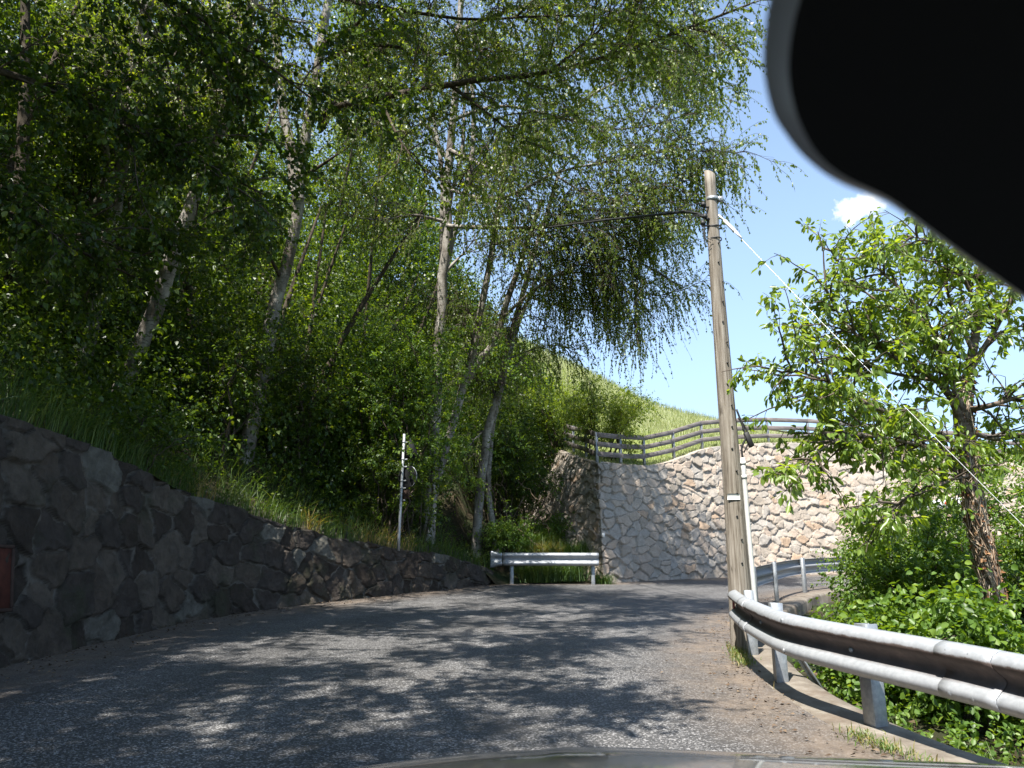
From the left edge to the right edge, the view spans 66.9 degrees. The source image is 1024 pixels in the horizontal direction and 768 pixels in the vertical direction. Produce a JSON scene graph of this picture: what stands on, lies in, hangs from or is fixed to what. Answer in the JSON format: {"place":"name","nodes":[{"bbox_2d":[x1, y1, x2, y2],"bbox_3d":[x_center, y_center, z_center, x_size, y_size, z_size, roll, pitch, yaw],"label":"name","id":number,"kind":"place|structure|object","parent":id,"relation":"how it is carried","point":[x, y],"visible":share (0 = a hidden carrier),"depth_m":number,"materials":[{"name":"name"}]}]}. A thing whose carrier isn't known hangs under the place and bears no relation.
{"place":"outdoors","nodes":[
{"label":"outdoors","id":0,"kind":"place"},
{"bbox_2d":[0,41,590,584],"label":"bank","id":1,"kind":"structure","parent":0,"point":[460,519],"depth_m":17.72,"materials":[{"name":"green plant"}]},
{"bbox_2d":[0,186,143,344],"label":"shrub","id":2,"kind":"object","parent":1,"relation":"on","point":[60,296],"visible":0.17,"depth_m":11.84,"materials":[{"name":"green plant"}]},
{"bbox_2d":[0,0,232,300],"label":"shrub","id":3,"kind":"object","parent":1,"relation":"on","point":[135,204],"visible":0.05,"depth_m":16.62,"materials":[{"name":"green plant"}]},
{"bbox_2d":[0,0,267,332],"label":"hazel shrub","id":4,"kind":"object","parent":1,"relation":"on","point":[89,166],"visible":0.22,"depth_m":14.19,"materials":[{"name":"green plant"}]},
{"bbox_2d":[52,375,226,471],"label":"shrub","id":5,"kind":"object","parent":1,"relation":"on","point":[157,425],"visible":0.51,"depth_m":10.88,"materials":[{"name":"green plant"}]},
{"bbox_2d":[0,0,317,371],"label":"birch tree","id":6,"kind":"object","parent":1,"relation":"on","point":[105,73],"visible":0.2,"depth_m":14.23,"materials":[{"name":"green plant"}]},
{"bbox_2d":[30,0,296,304],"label":"birch tree","id":7,"kind":"object","parent":1,"relation":"on","point":[96,200],"visible":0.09,"depth_m":15.37,"materials":[{"name":"green plant"}]},
{"bbox_2d":[10,0,405,402],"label":"birch tree","id":8,"kind":"object","parent":1,"relation":"on","point":[149,323],"visible":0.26,"depth_m":14.03,"materials":[{"name":"green plant"}]},
{"bbox_2d":[0,0,443,345],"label":"maple tree","id":9,"kind":"object","parent":1,"relation":"on","point":[215,51],"visible":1,"depth_m":9.59,"materials":[{"name":"green plant"}]},
{"bbox_2d":[136,306,327,460],"bbox_3d":[-5.731,-0.104,15.073,3.935,3.216,3.342,0,-14,0],"label":"shrub","id":10,"kind":"object","parent":1,"relation":"on","point":[232,367],"visible":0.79,"depth_m":14.69,"materials":[{"name":"green plant"}]},
{"bbox_2d":[0,306,483,562],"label":"bank weeds","id":11,"kind":"object","parent":1,"relation":"on","point":[31,390],"visible":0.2,"depth_m":14.28,"materials":[{"name":"green plant"}]},
{"bbox_2d":[223,309,357,479],"bbox_3d":[-5.235,0.286,17.827,3.427,3.891,4.163,0,-14,0],"label":"shrub","id":12,"kind":"object","parent":1,"relation":"on","point":[301,397],"visible":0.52,"depth_m":17.01,"materials":[{"name":"green plant"}]},
{"bbox_2d":[0,0,588,546],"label":"woodland","id":13,"kind":"object","parent":1,"relation":"on","point":[330,312],"depth_m":17.35,"materials":[{"name":"green plant"}]},
{"bbox_2d":[305,431,463,542],"bbox_3d":[-2.608,2.237,17.228,3.062,2.601,3.142,-4,-15,15],"label":"shrub","id":14,"kind":"object","parent":1,"relation":"on","point":[394,506],"visible":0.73,"depth_m":16.91,"materials":[{"name":"green plant"}]},
{"bbox_2d":[292,287,494,505],"bbox_3d":[-3.139,0.377,18.919,4.597,5.251,5.653,7,-16,-27],"label":"shrub","id":15,"kind":"object","parent":1,"relation":"on","point":[375,354],"visible":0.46,"depth_m":18.25,"materials":[{"name":"green plant"}]},
{"bbox_2d":[397,434,418,550],"bbox_3d":[-2.192,2.239,16.198,0.524,2.438,0.114,-7,-16,26],"label":"road sign","id":16,"kind":"object","parent":1,"relation":"on","point":[405,480],"visible":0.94,"depth_m":16.28,"materials":[{"name":"metal"}]},
{"bbox_2d":[301,273,532,544],"bbox_3d":[-2.272,0.548,18.011,4.765,6.220,5.494,11,-18,-37],"label":"shrub","id":17,"kind":"object","parent":1,"relation":"on","point":[413,420],"visible":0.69,"depth_m":17.75,"materials":[{"name":"green plant"}]},
{"bbox_2d":[200,0,769,464],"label":"birch tree","id":18,"kind":"object","parent":1,"relation":"on","point":[480,66],"visible":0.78,"depth_m":12.33,"materials":[{"name":"green plant"}]},
{"bbox_2d":[446,363,554,522],"bbox_3d":[-0.856,1.668,23.981,4.206,5.611,3.826,3,-14,-12],"label":"shrub","id":19,"kind":"object","parent":1,"relation":"on","point":[527,409],"visible":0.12,"depth_m":23.63,"materials":[{"name":"green plant"}]},
{"bbox_2d":[467,506,539,558],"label":"fern","id":20,"kind":"object","parent":1,"relation":"on","point":[507,534],"visible":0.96,"depth_m":19.71,"materials":[{"name":"green plant"}]},
{"bbox_2d":[449,393,573,530],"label":"shrub","id":21,"kind":"object","parent":1,"relation":"on","point":[520,467],"visible":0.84,"depth_m":21.51,"materials":[{"name":"green plant"}]},
{"bbox_2d":[471,466,558,545],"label":"exposed roots","id":22,"kind":"object","parent":1,"relation":"on","point":[538,515],"visible":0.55,"depth_m":21.30,"materials":[{"name":"plant"}]},
{"bbox_2d":[344,95,712,497],"bbox_3d":[0.563,-2.159,19.432,9.128,12.008,4.480,-8,-16,30],"label":"birch tree","id":23,"kind":"object","parent":1,"relation":"on","point":[604,266],"visible":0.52,"depth_m":19.13,"materials":[{"name":"green plant"}]},
{"bbox_2d":[578,257,647,355],"bbox_3d":[2.288,-1.910,18.272,1.879,2.798,1.025,-7,-16,27],"label":"birch bough","id":24,"kind":"object","parent":23,"relation":"attached to","point":[614,307],"visible":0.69,"depth_m":18.14,"materials":[{"name":"green plant"}]},
{"bbox_2d":[501,524,570,552],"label":"grass tussock","id":25,"kind":"object","parent":1,"relation":"on","point":[536,540],"depth_m":20.77,"materials":[{"name":"green plant"}]},
{"bbox_2d":[506,560,568,582],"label":"grass tussock","id":26,"kind":"object","parent":1,"relation":"on","point":[532,574],"depth_m":19.21,"materials":[{"name":"green plant"}]},
{"bbox_2d":[277,0,807,542],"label":"birch tree","id":27,"kind":"object","parent":1,"relation":"on","point":[631,154],"visible":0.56,"depth_m":17.88,"materials":[{"name":"green plant"}]},
{"bbox_2d":[641,190,698,254],"bbox_3d":[3.336,-3.482,16.955,0.781,1.748,1.434,13,-19,-42],"label":"birch bough","id":28,"kind":"object","parent":27,"relation":"attached to","point":[687,235],"visible":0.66,"depth_m":16.68,"materials":[{"name":"green plant"}]},
{"bbox_2d":[665,120,746,216],"bbox_3d":[4.274,-4.886,16.959,1.654,2.340,1.515,0,-14,0],"label":"birch bough","id":29,"kind":"object","parent":27,"relation":"attached to","point":[697,189],"visible":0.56,"depth_m":16.93,"materials":[{"name":"green plant"}]},
{"bbox_2d":[490,551,598,584],"bbox_3d":[0.790,4.647,18.952,2.661,1.112,0.296,0,-14,0],"label":"guardrail","id":30,"kind":"object","parent":1,"relation":"on","point":[549,559],"visible":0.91,"depth_m":18.98,"materials":[{"name":"metal"}]},
{"bbox_2d":[521,537,575,552],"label":"grass tussock","id":31,"kind":"object","parent":1,"relation":"on","point":[542,548],"depth_m":20.28,"materials":[{"name":"green plant"}]},
{"bbox_2d":[525,498,574,546],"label":"fern","id":32,"kind":"object","parent":1,"relation":"on","point":[558,524],"visible":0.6,"depth_m":21.42,"materials":[{"name":"green plant"}]},
{"bbox_2d":[539,538,607,552],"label":"grass tussock","id":33,"kind":"object","parent":1,"relation":"on","point":[579,548],"depth_m":20.09,"materials":[{"name":"green plant"}]},
{"bbox_2d":[537,564,610,581],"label":"grass tussock","id":34,"kind":"object","parent":1,"relation":"on","point":[570,573],"depth_m":19.28,"materials":[{"name":"green plant"}]},
{"bbox_2d":[439,169,742,556],"bbox_3d":[1.024,-0.845,19.621,4.314,10.794,9.209,11,-18,-39],"label":"birch tree","id":35,"kind":"object","parent":1,"relation":"on","point":[484,467],"visible":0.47,"depth_m":19.66,"materials":[{"name":"green plant"}]},
{"bbox_2d":[484,304,561,432],"bbox_3d":[0.081,-0.530,20.224,2.607,3.634,0.944,-9,-16,31],"label":"birch bough","id":36,"kind":"object","parent":35,"relation":"attached to","point":[499,370],"visible":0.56,"depth_m":20.06,"materials":[{"name":"green plant"}]},
{"bbox_2d":[535,265,602,353],"bbox_3d":[1.263,-1.977,19.124,2.090,2.524,1.099,-8,-16,28],"label":"birch bough","id":37,"kind":"object","parent":35,"relation":"attached to","point":[563,343],"visible":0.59,"depth_m":19.02,"materials":[{"name":"green plant"}]},
{"bbox_2d":[0,573,1017,767],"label":"road","id":38,"kind":"structure","parent":0,"point":[436,673],"depth_m":6.38,"materials":[{"name":"grey asphalt"}]},
{"bbox_2d":[0,409,494,667],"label":"roadside wall","id":39,"kind":"structure","parent":38,"relation":"on","point":[98,545],"depth_m":10.00,"materials":[{"name":"stone"}]},
{"bbox_2d":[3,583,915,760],"bbox_3d":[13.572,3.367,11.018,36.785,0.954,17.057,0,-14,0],"label":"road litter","id":40,"kind":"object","parent":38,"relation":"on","point":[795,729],"visible":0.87,"depth_m":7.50,"materials":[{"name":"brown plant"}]},
{"bbox_2d":[594,573,617,583],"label":"grass tussock","id":41,"kind":"object","parent":38,"relation":"on","point":[606,579],"depth_m":19.05,"materials":[{"name":"green plant"}]},
{"bbox_2d":[354,0,1023,767],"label":"car","id":42,"kind":"object","parent":38,"relation":"on","point":[912,110],"visible":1,"depth_m":0.23,"materials":[{"name":"paint"}]},
{"bbox_2d":[517,442,1023,582],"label":"tall stone wall","id":43,"kind":"structure","parent":38,"relation":"on","point":[663,520],"depth_m":22.56,"materials":[{"name":"grey stone"}]},
{"bbox_2d":[563,417,1018,464],"bbox_3d":[10.298,2.186,25.496,17.562,2.335,4.177,3,-14,-14],"label":"wooden fence","id":44,"kind":"object","parent":43,"relation":"on","point":[596,443],"visible":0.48,"depth_m":23.57,"materials":[{"name":"wood"}]},
{"bbox_2d":[741,588,1015,764],"bbox_3d":[12.017,3.504,9.031,37.941,2.165,18.668,13,-19,-42],"label":"kerb strip","id":45,"kind":"object","parent":38,"relation":"on","point":[807,694],"visible":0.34,"depth_m":5.58,"materials":[{"name":"concrete"}]},
{"bbox_2d":[700,170,757,649],"bbox_3d":[2.557,0.252,9.079,0.462,6.071,0.270,0,-14,0],"label":"utility pole","id":46,"kind":"object","parent":45,"relation":"on","point":[740,563],"visible":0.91,"depth_m":8.90,"materials":[{"name":"brown wood"}]},
{"bbox_2d":[460,202,708,249],"bbox_3d":[-0.339,-4.724,23.138,1.385,11.805,25.635,3,-14,-11],"label":"overhead cable","id":47,"kind":"object","parent":46,"relation":"attached to","point":[660,214],"visible":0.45,"depth_m":13.01,"materials":[{"name":"black rubber"}]},
{"bbox_2d":[718,214,1023,525],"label":"guy wire","id":48,"kind":"object","parent":46,"relation":"attached to","point":[729,225],"visible":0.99,"depth_m":8.64,"materials":[{"name":"metal"}]},
{"bbox_2d":[722,642,950,761],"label":"kerb weeds","id":49,"kind":"object","parent":45,"relation":"on","point":[736,653],"visible":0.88,"depth_m":4.68,"materials":[{"name":"green plant"}]},
{"bbox_2d":[728,590,1023,727],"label":"guardrail","id":50,"kind":"object","parent":45,"relation":"on","point":[873,657],"visible":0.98,"depth_m":4.83,"materials":[{"name":"metal"}]},
{"bbox_2d":[750,557,1002,602],"bbox_3d":[10.059,4.346,16.876,17.968,1.436,4.404,7,-16,-27],"label":"guardrail","id":51,"kind":"object","parent":45,"relation":"on","point":[774,572],"visible":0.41,"depth_m":15.96,"materials":[{"name":"metal"}]},
{"bbox_2d":[0,0,1023,448],"label":"sky","id":52,"kind":"structure","parent":0,"point":[817,196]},
{"bbox_2d":[239,238,786,513],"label":"meadow","id":53,"kind":"structure","parent":0,"point":[518,501],"depth_m":27.36,"materials":[{"name":"green plant"}]},
{"bbox_2d":[511,369,595,446],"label":"bush","id":54,"kind":"object","parent":53,"relation":"on","point":[553,416],"visible":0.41,"depth_m":25.29,"materials":[{"name":"green plant"}]},
{"bbox_2d":[548,367,665,463],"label":"bush","id":55,"kind":"object","parent":53,"relation":"on","point":[621,417],"visible":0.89,"depth_m":22.37,"materials":[{"name":"green plant"}]},
{"bbox_2d":[430,304,1023,464],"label":"meadow grass","id":56,"kind":"structure","parent":53,"relation":"on","point":[676,418],"depth_m":33.50,"materials":[{"name":"green plant"}]},
{"bbox_2d":[787,601,1023,765],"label":"ravine slope","id":57,"kind":"structure","parent":0,"point":[939,733],"depth_m":6.15,"materials":[{"name":"green plant"}]},
{"bbox_2d":[795,587,936,710],"bbox_3d":[3.332,2.474,7.085,1.608,1.193,1.460,11,-18,-37],"label":"bush","id":58,"kind":"object","parent":57,"relation":"on","point":[851,679],"visible":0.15,"depth_m":6.91,"materials":[{"name":"green plant"}]},
{"bbox_2d":[721,207,1023,629],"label":"cherry tree","id":59,"kind":"object","parent":57,"relation":"on","point":[963,459],"visible":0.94,"depth_m":8.34,"materials":[{"name":"green plant"}]},
{"bbox_2d":[810,485,1003,623],"bbox_3d":[5.589,2.720,11.195,2.268,2.646,2.525,10,-17,-35],"label":"bush","id":60,"kind":"object","parent":57,"relation":"on","point":[851,560],"visible":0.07,"depth_m":11.39,"materials":[{"name":"green plant"}]},
{"bbox_2d":[792,602,1023,764],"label":"ground cover","id":61,"kind":"object","parent":57,"relation":"on","point":[962,744],"visible":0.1,"depth_m":5.70,"materials":[{"name":"green plant"}]},
{"bbox_2d":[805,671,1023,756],"bbox_3d":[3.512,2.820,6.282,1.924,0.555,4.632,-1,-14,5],"label":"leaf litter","id":62,"kind":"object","parent":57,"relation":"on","point":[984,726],"visible":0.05,"depth_m":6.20,"materials":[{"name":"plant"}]},
{"bbox_2d":[818,482,1022,631],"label":"bush","id":63,"kind":"object","parent":57,"relation":"on","point":[930,560],"visible":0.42,"depth_m":10.03,"materials":[{"name":"green plant"}]},
{"bbox_2d":[827,539,1023,740],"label":"bush","id":64,"kind":"object","parent":57,"relation":"on","point":[968,619],"visible":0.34,"depth_m":6.25,"materials":[{"name":"green plant"}]},
{"bbox_2d":[885,423,1023,579],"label":"bush","id":65,"kind":"object","parent":57,"relation":"on","point":[1015,489],"visible":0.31,"depth_m":15.73,"materials":[{"name":"green plant"}]},
{"bbox_2d":[886,461,1023,602],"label":"bush","id":66,"kind":"object","parent":57,"relation":"on","point":[962,531],"visible":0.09,"depth_m":11.11,"materials":[{"name":"green plant"}]},
{"bbox_2d":[961,624,1023,725],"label":"bush","id":67,"kind":"object","parent":57,"relation":"on","point":[982,713],"visible":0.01,"depth_m":7.06,"materials":[{"name":"green plant"}]},
{"bbox_2d":[963,528,1023,633],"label":"bush","id":68,"kind":"object","parent":57,"relation":"on","point":[1014,579],"visible":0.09,"depth_m":10.49,"materials":[{"name":"green plant"}]},
{"bbox_2d":[979,610,1023,749],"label":"bush","id":69,"kind":"object","parent":57,"relation":"on","point":[1014,643],"visible":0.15,"depth_m":6.23,"materials":[{"name":"green plant"}]},
{"bbox_2d":[998,478,1023,616],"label":"bush","id":70,"kind":"object","parent":57,"relation":"on","point":[1019,494],"visible":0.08,"depth_m":11.59,"materials":[{"name":"green plant"}]},
{"bbox_2d":[927,497,961,508],"bbox_3d":[13.635,3.771,24.446,1.338,0.397,0.411,-2,-14,9],"label":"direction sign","id":71,"kind":"object","parent":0,"point":[945,502],"visible":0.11,"depth_m":24.27,"materials":[{"name":"metal"}]}
]}

